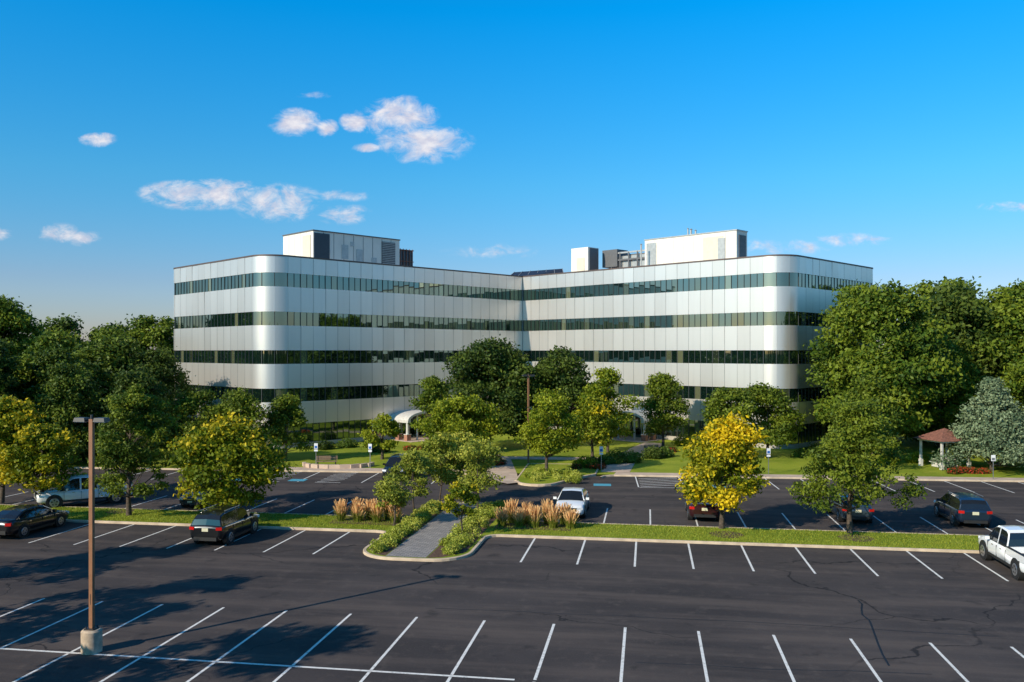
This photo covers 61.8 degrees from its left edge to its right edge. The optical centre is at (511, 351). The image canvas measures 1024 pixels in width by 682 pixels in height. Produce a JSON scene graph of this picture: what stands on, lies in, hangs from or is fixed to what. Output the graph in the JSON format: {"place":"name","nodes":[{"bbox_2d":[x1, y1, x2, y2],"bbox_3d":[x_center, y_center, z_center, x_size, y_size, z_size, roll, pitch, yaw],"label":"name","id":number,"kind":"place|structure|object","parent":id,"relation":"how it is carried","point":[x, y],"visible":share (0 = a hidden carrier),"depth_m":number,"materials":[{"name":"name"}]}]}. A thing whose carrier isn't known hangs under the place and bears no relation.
{"place":"outdoors","nodes":[
{"label":"outdoors","id":0,"kind":"place"},
{"bbox_2d":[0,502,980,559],"bbox_3d":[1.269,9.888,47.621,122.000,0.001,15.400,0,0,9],"label":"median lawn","id":1,"kind":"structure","parent":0,"point":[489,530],"depth_m":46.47,"materials":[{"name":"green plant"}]},
{"bbox_2d":[0,394,54,502],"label":"yellow leaved tree","id":2,"kind":"object","parent":1,"relation":"on","point":[14,410],"visible":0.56,"depth_m":55.71,"materials":[{"name":"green plant"}]},
{"bbox_2d":[0,421,86,505],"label":"yellow leaved tree","id":3,"kind":"object","parent":1,"relation":"on","point":[47,442],"visible":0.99,"depth_m":53.44,"materials":[{"name":"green plant"}]},
{"bbox_2d":[82,382,180,515],"bbox_3d":[-23.059,5.853,51.443,5.720,8.105,5.053,0,0,-8],"label":"maple tree","id":4,"kind":"object","parent":1,"relation":"on","point":[114,448],"visible":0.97,"depth_m":50.89,"materials":[{"name":"green plant"}]},
{"bbox_2d":[388,447,433,510],"bbox_3d":[-6.094,7.840,51.919,2.761,4.126,2.790,0,0,3],"label":"young tree","id":5,"kind":"object","parent":1,"relation":"on","point":[412,463],"visible":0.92,"depth_m":51.40,"materials":[{"name":"green plant"}]},
{"bbox_2d":[386,503,482,557],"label":"paver path","id":6,"kind":"structure","parent":1,"relation":"on","point":[423,541],"depth_m":45.41,"materials":[{"name":"grey concrete"}]},
{"bbox_2d":[106,503,873,557],"bbox_3d":[-5.866,9.880,49.499,49.194,0.003,14.952,0,0,25],"label":"mulch bed","id":7,"kind":"object","parent":1,"relation":"on","point":[436,552],"visible":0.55,"depth_m":46.43,"materials":[{"name":"brown soil"}]},
{"bbox_2d":[162,411,300,510],"bbox_3d":[-16.424,6.702,50.297,7.269,6.415,7.399,0,0,27],"label":"yellow leaved tree","id":8,"kind":"object","parent":7,"relation":"on","point":[235,447],"visible":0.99,"depth_m":48.99,"materials":[{"name":"green plant"}]},
{"bbox_2d":[332,498,348,521],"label":"ornamental grass","id":9,"kind":"object","parent":7,"relation":"on","point":[341,510],"depth_m":49.77,"materials":[{"name":"beige plant"}]},
{"bbox_2d":[348,497,367,521],"bbox_3d":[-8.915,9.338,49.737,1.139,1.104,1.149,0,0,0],"label":"ornamental grass","id":10,"kind":"object","parent":7,"relation":"on","point":[358,514],"depth_m":49.63,"materials":[{"name":"beige plant"}]},
{"bbox_2d":[362,498,376,518],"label":"ornamental grass","id":11,"kind":"object","parent":7,"relation":"on","point":[367,507],"depth_m":50.42,"materials":[{"name":"beige plant"}]},
{"bbox_2d":[369,501,384,522],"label":"ornamental grass","id":12,"kind":"object","parent":7,"relation":"on","point":[376,515],"depth_m":49.39,"materials":[{"name":"beige plant"}]},
{"bbox_2d":[382,500,392,519],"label":"ornamental grass","id":13,"kind":"object","parent":7,"relation":"on","point":[386,508],"depth_m":50.25,"materials":[{"name":"beige plant"}]},
{"bbox_2d":[372,472,413,525],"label":"young tree","id":14,"kind":"object","parent":7,"relation":"on","point":[393,494],"visible":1,"depth_m":48.35,"materials":[{"name":"green plant"}]},
{"bbox_2d":[387,505,403,522],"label":"ornamental grass","id":15,"kind":"object","parent":7,"relation":"on","point":[398,513],"depth_m":49.26,"materials":[{"name":"beige plant"}]},
{"bbox_2d":[369,499,506,554],"bbox_3d":[-3.818,9.719,48.447,5.395,0.789,14.111,0,0,9],"label":"shrub bed","id":16,"kind":"object","parent":7,"relation":"on","point":[453,542],"visible":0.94,"depth_m":46.72,"materials":[{"name":"green plant"}]},
{"bbox_2d":[419,431,474,500],"bbox_3d":[-4.219,7.453,54.892,3.971,4.902,3.975,0,0,14],"label":"young tree","id":17,"kind":"object","parent":7,"relation":"on","point":[436,446],"visible":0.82,"depth_m":54.74,"materials":[{"name":"green plant"}]},
{"bbox_2d":[438,481,483,532],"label":"young tree","id":18,"kind":"object","parent":7,"relation":"on","point":[459,490],"visible":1,"depth_m":45.44,"materials":[{"name":"green plant"}]},
{"bbox_2d":[445,429,497,493],"bbox_3d":[-2.655,7.578,57.182,3.716,4.658,3.770,0,0,3],"label":"young tree","id":19,"kind":"object","parent":7,"relation":"on","point":[459,467],"visible":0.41,"depth_m":57.01,"materials":[{"name":"green plant"}]},
{"bbox_2d":[455,439,505,508],"bbox_3d":[-2.186,7.606,52.475,3.596,4.590,3.198,0,0,-21],"label":"young tree","id":20,"kind":"object","parent":7,"relation":"on","point":[480,476],"visible":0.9,"depth_m":52.11,"materials":[{"name":"green plant"}]},
{"bbox_2d":[493,506,510,526],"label":"ornamental grass","id":21,"kind":"object","parent":7,"relation":"on","point":[502,517],"depth_m":48.31,"materials":[{"name":"beige plant"}]},
{"bbox_2d":[504,498,518,522],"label":"ornamental grass","id":22,"kind":"object","parent":7,"relation":"on","point":[511,505],"depth_m":49.28,"materials":[{"name":"beige plant"}]},
{"bbox_2d":[508,507,527,526],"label":"ornamental grass","id":23,"kind":"object","parent":7,"relation":"on","point":[519,517],"depth_m":48.13,"materials":[{"name":"green plant"}]},
{"bbox_2d":[521,501,534,523],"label":"ornamental grass","id":24,"kind":"object","parent":7,"relation":"on","point":[526,505],"depth_m":49.16,"materials":[{"name":"beige plant"}]},
{"bbox_2d":[526,505,542,527],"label":"ornamental grass","id":25,"kind":"object","parent":7,"relation":"on","point":[535,515],"depth_m":47.99,"materials":[{"name":"beige plant"}]},
{"bbox_2d":[541,498,552,523],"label":"ornamental grass","id":26,"kind":"object","parent":7,"relation":"on","point":[545,508],"depth_m":49.02,"materials":[{"name":"beige plant"}]},
{"bbox_2d":[544,503,560,527],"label":"ornamental grass","id":27,"kind":"object","parent":7,"relation":"on","point":[553,519],"depth_m":47.81,"materials":[{"name":"beige plant"}]},
{"bbox_2d":[556,502,571,524],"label":"ornamental grass","id":28,"kind":"object","parent":7,"relation":"on","point":[563,509],"depth_m":48.84,"materials":[{"name":"beige plant"}]},
{"bbox_2d":[563,509,579,528],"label":"ornamental grass","id":29,"kind":"object","parent":7,"relation":"on","point":[572,516],"depth_m":47.67,"materials":[{"name":"beige plant"}]},
{"bbox_2d":[674,411,769,528],"bbox_3d":[11.640,6.596,47.684,5.222,6.630,5.593,0,0,5],"label":"yellow leaved tree","id":30,"kind":"object","parent":1,"relation":"on","point":[717,444],"visible":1,"depth_m":47.03,"materials":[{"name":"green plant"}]},
{"bbox_2d":[785,396,927,533],"bbox_3d":[18.472,6.158,46.703,7.641,7.494,5.663,0,0,-12],"label":"maple tree","id":31,"kind":"object","parent":1,"relation":"on","point":[861,439],"visible":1,"depth_m":45.56,"materials":[{"name":"green plant"}]},
{"bbox_2d":[0,468,1023,681],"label":"parking lot asphalt","id":32,"kind":"structure","parent":0,"point":[253,587],"depth_m":34.48,"materials":[{"name":"grey asphalt"}]},
{"bbox_2d":[0,504,68,537],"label":"black sedan car","id":33,"kind":"object","parent":32,"relation":"on","point":[20,521],"visible":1,"depth_m":46.56,"materials":[{"name":"paint"}]},
{"bbox_2d":[34,474,133,507],"bbox_3d":[-27.965,9.065,56.024,5.736,1.985,2.300,0,0,-35],"label":"white pickup truck","id":34,"kind":"object","parent":32,"relation":"on","point":[74,490],"visible":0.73,"depth_m":54.88,"materials":[{"name":"paint"}]},
{"bbox_2d":[73,415,109,654],"bbox_3d":[-14.000,6.055,28.500,1.140,7.890,0.660,0,0,9],"label":"street lamp","id":35,"kind":"object","parent":32,"relation":"on","point":[91,638],"visible":1,"depth_m":28.43,"materials":[{"name":"brown metal"}]},
{"bbox_2d":[179,480,238,507],"bbox_3d":[-20.000,9.282,56.497,2.190,1.550,4.906,0,0,9],"label":"navy sedan car","id":36,"kind":"object","parent":32,"relation":"on","point":[188,501],"visible":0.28,"depth_m":54.16,"materials":[{"name":"paint"}]},
{"bbox_2d":[189,504,259,544],"bbox_3d":[-15.305,9.145,45.896,2.210,1.824,4.626,0,0,9],"label":"black suv car","id":37,"kind":"object","parent":32,"relation":"on","point":[226,525],"visible":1,"depth_m":44.24,"materials":[{"name":"paint"}]},
{"bbox_2d":[382,452,406,479],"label":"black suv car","id":38,"kind":"object","parent":32,"relation":"on","point":[393,459],"visible":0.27,"depth_m":67.20,"materials":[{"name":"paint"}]},
{"bbox_2d":[232,479,724,486],"bbox_3d":[-3.090,9.982,65.036,37.900,0.001,1.100,0,0,6],"label":"accessible bay marking","id":39,"kind":"object","parent":32,"relation":"on","point":[594,484],"visible":0.5,"depth_m":64.19,"materials":[{"name":"blue paint"}]},
{"bbox_2d":[0,470,1023,681],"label":"parking lines","id":40,"kind":"object","parent":32,"relation":"on","point":[451,675],"visible":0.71,"depth_m":29.17,"materials":[{"name":"white paint"}]},
{"bbox_2d":[0,467,1023,561],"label":"kerb","id":41,"kind":"structure","parent":32,"relation":"on","point":[466,555],"depth_m":45.87,"materials":[{"name":"concrete"}]},
{"bbox_2d":[515,463,598,486],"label":"entrance kerb","id":42,"kind":"structure","parent":32,"relation":"on","point":[552,484],"depth_m":64.60,"materials":[{"name":"concrete"}]},
{"bbox_2d":[553,487,588,517],"bbox_3d":[3.750,9.282,53.097,2.190,1.550,4.906,0,0,9],"label":"white sedan car","id":43,"kind":"object","parent":32,"relation":"on","point":[577,498],"visible":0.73,"depth_m":52.09,"materials":[{"name":"paint"}]},
{"bbox_2d":[169,541,996,673],"bbox_3d":[-2.358,9.992,35.444,40.006,0.001,10.097,0,0,22],"label":"tar seam","id":44,"kind":"object","parent":32,"relation":"on","point":[882,654],"visible":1,"depth_m":30.53,"materials":[{"name":"black asphalt"}]},
{"bbox_2d":[683,496,719,520],"bbox_3d":[11.600,9.282,52.203,2.190,1.550,4.906,0,0,9],"label":"dark red car","id":45,"kind":"object","parent":32,"relation":"on","point":[708,510],"visible":0.52,"depth_m":49.87,"materials":[{"name":"paint"}]},
{"bbox_2d":[827,492,873,522],"bbox_3d":[20.300,9.282,51.603,2.190,1.550,4.906,0,0,9],"label":"blue sedan car","id":46,"kind":"object","parent":32,"relation":"on","point":[864,513],"visible":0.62,"depth_m":49.38,"materials":[{"name":"paint"}]},
{"bbox_2d":[934,491,991,526],"bbox_3d":[26.400,9.145,50.303,2.210,1.824,4.626,0,0,9],"label":"black suv car","id":47,"kind":"object","parent":32,"relation":"on","point":[955,508],"visible":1,"depth_m":48.51,"materials":[{"name":"paint"}]},
{"bbox_2d":[978,525,1023,580],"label":"white pickup truck","id":48,"kind":"object","parent":32,"relation":"on","point":[1004,544],"visible":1,"depth_m":38.87,"materials":[{"name":"paint"}]},
{"bbox_2d":[0,0,1023,348],"label":"sky","id":49,"kind":"structure","parent":0,"point":[141,140],"materials":[{"name":"blue"}]},
{"bbox_2d":[68,391,1023,479],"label":"lawn","id":50,"kind":"structure","parent":0,"point":[782,461],"depth_m":78.23,"materials":[{"name":"green plant"}]},
{"bbox_2d":[97,363,178,454],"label":"lawn tree","id":51,"kind":"object","parent":50,"relation":"on","point":[140,375],"visible":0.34,"depth_m":72.15,"materials":[{"name":"green plant"}]},
{"bbox_2d":[164,384,223,457],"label":"lawn tree","id":52,"kind":"object","parent":50,"relation":"on","point":[188,404],"visible":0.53,"depth_m":74.34,"materials":[{"name":"green plant"}]},
{"bbox_2d":[204,385,270,457],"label":"lawn tree","id":53,"kind":"object","parent":50,"relation":"on","point":[240,402],"visible":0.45,"depth_m":73.97,"materials":[{"name":"green plant"}]},
{"bbox_2d":[256,392,313,458],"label":"lawn tree","id":54,"kind":"object","parent":50,"relation":"on","point":[285,413],"visible":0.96,"depth_m":76.37,"materials":[{"name":"green plant"}]},
{"bbox_2d":[312,440,335,449],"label":"round shrub","id":55,"kind":"object","parent":50,"relation":"on","point":[326,445],"visible":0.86,"depth_m":86.03,"materials":[{"name":"green plant"}]},
{"bbox_2d":[316,456,337,463],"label":"park bench","id":56,"kind":"object","parent":50,"relation":"on","point":[335,458],"visible":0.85,"depth_m":73.61,"materials":[{"name":"brown wood"}]},
{"bbox_2d":[302,462,374,468],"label":"seat wall","id":57,"kind":"structure","parent":50,"relation":"on","point":[331,466],"depth_m":72.28,"materials":[{"name":"concrete"}]},
{"bbox_2d":[335,438,357,447],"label":"round shrub","id":58,"kind":"object","parent":50,"relation":"on","point":[342,443],"visible":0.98,"depth_m":87.70,"materials":[{"name":"green plant"}]},
{"bbox_2d":[357,412,402,458],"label":"lawn tree","id":59,"kind":"object","parent":50,"relation":"on","point":[385,425],"visible":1,"depth_m":77.83,"materials":[{"name":"green plant"}]},
{"bbox_2d":[369,444,390,452],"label":"round shrub","id":60,"kind":"object","parent":50,"relation":"on","point":[378,450],"visible":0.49,"depth_m":83.66,"materials":[{"name":"green plant"}]},
{"bbox_2d":[388,410,431,441],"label":"entrance canopy","id":61,"kind":"object","parent":50,"relation":"on","point":[403,418],"visible":0.49,"depth_m":95.88,"materials":[{"name":"metal"}]},
{"bbox_2d":[402,445,421,449],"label":"flower bed","id":62,"kind":"object","parent":50,"relation":"on","point":[413,446],"visible":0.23,"depth_m":85.80,"materials":[{"name":"red plant"}]},
{"bbox_2d":[408,375,454,431],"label":"lawn tree","id":63,"kind":"object","parent":50,"relation":"on","point":[434,388],"visible":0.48,"depth_m":80.00,"materials":[{"name":"green plant"}]},
{"bbox_2d":[410,393,508,454],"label":"lawn tree","id":64,"kind":"object","parent":50,"relation":"on","point":[451,416],"visible":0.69,"depth_m":71.62,"materials":[{"name":"green plant"}]},
{"bbox_2d":[441,334,549,445],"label":"oak tree","id":65,"kind":"object","parent":50,"relation":"on","point":[486,369],"visible":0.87,"depth_m":86.12,"materials":[{"name":"green plant"}]},
{"bbox_2d":[495,460,506,465],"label":"flower bed","id":66,"kind":"object","parent":50,"relation":"on","point":[501,462],"visible":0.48,"depth_m":74.21,"materials":[{"name":"red plant"}]},
{"bbox_2d":[522,374,534,462],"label":"street lamp","id":67,"kind":"object","parent":50,"relation":"on","point":[528,375],"visible":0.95,"depth_m":75.95,"materials":[{"name":"brown metal"}]},
{"bbox_2d":[514,345,595,430],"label":"oak tree","id":68,"kind":"object","parent":50,"relation":"on","point":[557,370],"visible":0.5,"depth_m":88.05,"materials":[{"name":"green plant"}]},
{"bbox_2d":[517,464,596,483],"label":"entrance bed","id":69,"kind":"object","parent":50,"relation":"on","point":[550,478],"visible":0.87,"depth_m":70.13,"materials":[{"name":"green plant"}]},
{"bbox_2d":[513,388,588,470],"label":"lawn tree","id":70,"kind":"object","parent":69,"relation":"on","point":[537,426],"visible":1,"depth_m":67.65,"materials":[{"name":"green plant"}]},
{"bbox_2d":[523,467,582,482],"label":"entrance shrub","id":71,"kind":"object","parent":69,"relation":"on","point":[536,474],"visible":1,"depth_m":66.36,"materials":[{"name":"green plant"}]},
{"bbox_2d":[571,455,597,467],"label":"round shrub","id":72,"kind":"object","parent":69,"relation":"on","point":[582,462],"visible":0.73,"depth_m":72.77,"materials":[{"name":"green plant"}]},
{"bbox_2d":[570,462,606,469],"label":"flower bed","id":73,"kind":"object","parent":69,"relation":"on","point":[593,466],"visible":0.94,"depth_m":71.73,"materials":[{"name":"red plant"}]},
{"bbox_2d":[570,395,615,456],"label":"yellow leaved tree","id":74,"kind":"object","parent":50,"relation":"on","point":[592,411],"visible":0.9,"depth_m":77.14,"materials":[{"name":"green plant"}]},
{"bbox_2d":[585,456,604,463],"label":"round shrub","id":75,"kind":"object","parent":50,"relation":"on","point":[599,460],"visible":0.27,"depth_m":73.91,"materials":[{"name":"green plant"}]},
{"bbox_2d":[599,446,602,471],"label":"parking sign","id":76,"kind":"object","parent":50,"relation":"on","point":[601,450],"visible":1,"depth_m":70.25,"materials":[{"name":"metal"}]},
{"bbox_2d":[596,455,614,464],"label":"round shrub","id":77,"kind":"object","parent":50,"relation":"on","point":[607,461],"visible":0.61,"depth_m":74.74,"materials":[{"name":"green plant"}]},
{"bbox_2d":[578,366,642,451],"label":"lawn tree","id":78,"kind":"object","parent":50,"relation":"on","point":[598,388],"visible":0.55,"depth_m":83.36,"materials":[{"name":"green plant"}]},
{"bbox_2d":[603,448,627,463],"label":"round shrub","id":79,"kind":"object","parent":50,"relation":"on","point":[615,457],"visible":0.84,"depth_m":75.12,"materials":[{"name":"green plant"}]},
{"bbox_2d":[618,449,644,463],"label":"round shrub","id":80,"kind":"object","parent":50,"relation":"on","point":[632,457],"visible":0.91,"depth_m":75.70,"materials":[{"name":"green plant"}]},
{"bbox_2d":[610,410,665,442],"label":"entrance canopy","id":81,"kind":"object","parent":50,"relation":"on","point":[638,426],"visible":0.38,"depth_m":96.45,"materials":[{"name":"metal"}]},
{"bbox_2d":[641,445,665,458],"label":"round shrub","id":82,"kind":"object","parent":50,"relation":"on","point":[657,453],"visible":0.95,"depth_m":78.67,"materials":[{"name":"green plant"}]},
{"bbox_2d":[636,371,690,446],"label":"lawn tree","id":83,"kind":"object","parent":50,"relation":"on","point":[665,388],"visible":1,"depth_m":88.16,"materials":[{"name":"green plant"}]},
{"bbox_2d":[660,446,674,457],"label":"round shrub","id":84,"kind":"object","parent":50,"relation":"on","point":[669,453],"visible":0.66,"depth_m":79.97,"materials":[{"name":"green plant"}]},
{"bbox_2d":[671,433,692,445],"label":"round shrub","id":85,"kind":"object","parent":50,"relation":"on","point":[682,439],"visible":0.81,"depth_m":89.73,"materials":[{"name":"green plant"}]},
{"bbox_2d":[697,386,759,443],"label":"lawn tree","id":86,"kind":"object","parent":50,"relation":"on","point":[736,399],"visible":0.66,"depth_m":78.46,"materials":[{"name":"green plant"}]},
{"bbox_2d":[767,448,770,473],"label":"parking sign","id":87,"kind":"object","parent":50,"relation":"on","point":[768,452],"visible":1,"depth_m":68.91,"materials":[{"name":"white metal"}]},
{"bbox_2d":[743,381,810,455],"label":"lawn tree","id":88,"kind":"object","parent":50,"relation":"on","point":[778,411],"visible":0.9,"depth_m":79.46,"materials":[{"name":"green plant"}]},
{"bbox_2d":[790,448,808,457],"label":"round shrub","id":89,"kind":"object","parent":50,"relation":"on","point":[798,452],"visible":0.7,"depth_m":79.68,"materials":[{"name":"green plant"}]},
{"bbox_2d":[804,442,824,452],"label":"round shrub","id":90,"kind":"object","parent":50,"relation":"on","point":[808,446],"visible":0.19,"depth_m":81.80,"materials":[{"name":"green plant"}]},
{"bbox_2d":[838,372,904,457],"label":"lawn tree","id":91,"kind":"object","parent":50,"relation":"on","point":[874,387],"visible":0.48,"depth_m":71.17,"materials":[{"name":"green plant"}]},
{"bbox_2d":[800,278,966,453],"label":"maple tree","id":92,"kind":"object","parent":50,"relation":"on","point":[876,316],"visible":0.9,"depth_m":79.15,"materials":[{"name":"green plant"}]},
{"bbox_2d":[876,456,900,464],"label":"round shrub","id":93,"kind":"object","parent":50,"relation":"on","point":[885,460],"visible":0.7,"depth_m":74.59,"materials":[{"name":"green plant"}]},
{"bbox_2d":[905,451,929,463],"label":"round shrub","id":94,"kind":"object","parent":50,"relation":"on","point":[914,458],"visible":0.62,"depth_m":75.73,"materials":[{"name":"green plant"}]},
{"bbox_2d":[913,428,970,469],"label":"picnic pavilion","id":95,"kind":"structure","parent":50,"relation":"on","point":[941,436],"depth_m":72.38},
{"bbox_2d":[946,466,976,474],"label":"flower bed","id":96,"kind":"object","parent":50,"relation":"on","point":[956,470],"visible":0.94,"depth_m":68.98,"materials":[{"name":"red plant"}]},
{"bbox_2d":[957,466,991,473],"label":"flower bed","id":97,"kind":"object","parent":50,"relation":"on","point":[971,470],"visible":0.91,"depth_m":69.14,"materials":[{"name":"red plant"}]},
{"bbox_2d":[930,376,1023,470],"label":"spruce tree","id":98,"kind":"object","parent":50,"relation":"on","point":[994,416],"visible":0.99,"depth_m":70.14,"materials":[{"name":"green plant"}]},
{"bbox_2d":[260,442,1023,483],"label":"sidewalk","id":99,"kind":"structure","parent":0,"point":[508,471],"depth_m":70.95,"materials":[{"name":"concrete"}]},
{"bbox_2d":[991,455,995,478],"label":"parking sign","id":100,"kind":"object","parent":99,"relation":"on","point":[993,458],"visible":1,"depth_m":66.06,"materials":[{"name":"white metal"}]},
{"label":"roof","id":101,"kind":"object","parent":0,"visible":0},
{"bbox_2d":[282,228,747,271],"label":"rooftop penthouses","id":102,"kind":"object","parent":101,"relation":"on","point":[688,247],"visible":0.67,"depth_m":100.65,"materials":[{"name":"white metal"}]},
{"bbox_2d":[511,268,562,275],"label":"solar panels","id":103,"kind":"object","parent":101,"relation":"on","point":[530,272],"visible":0.32,"depth_m":120.10,"materials":[{"name":"blue glass"}]},
{"label":"ground","id":104,"kind":"structure","parent":0,"visible":0},
{"bbox_2d":[0,276,1023,463],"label":"woodland","id":105,"kind":"object","parent":104,"relation":"on","point":[60,371],"visible":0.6,"depth_m":86.77,"materials":[{"name":"green plant"}]},
{"bbox_2d":[174,256,872,448],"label":"spandrel walls","id":106,"kind":"structure","parent":104,"relation":"on","point":[316,300],"depth_m":93.66,"materials":[{"name":"metal"}]},
{"bbox_2d":[175,272,870,443],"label":"ribbon windows","id":107,"kind":"structure","parent":106,"relation":"attached to","point":[351,429],"depth_m":93.40,"materials":[{"name":"black glass"}]},
{"bbox_2d":[174,272,871,443],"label":"mullions","id":108,"kind":"object","parent":106,"relation":"attached to","point":[497,329],"visible":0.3,"depth_m":93.93,"materials":[{"name":"grey metal"}]},
{"bbox_2d":[173,254,872,276],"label":"parapet coping","id":109,"kind":"object","parent":106,"relation":"on","point":[524,276],"visible":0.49,"depth_m":94.70,"materials":[{"name":"grey metal"}]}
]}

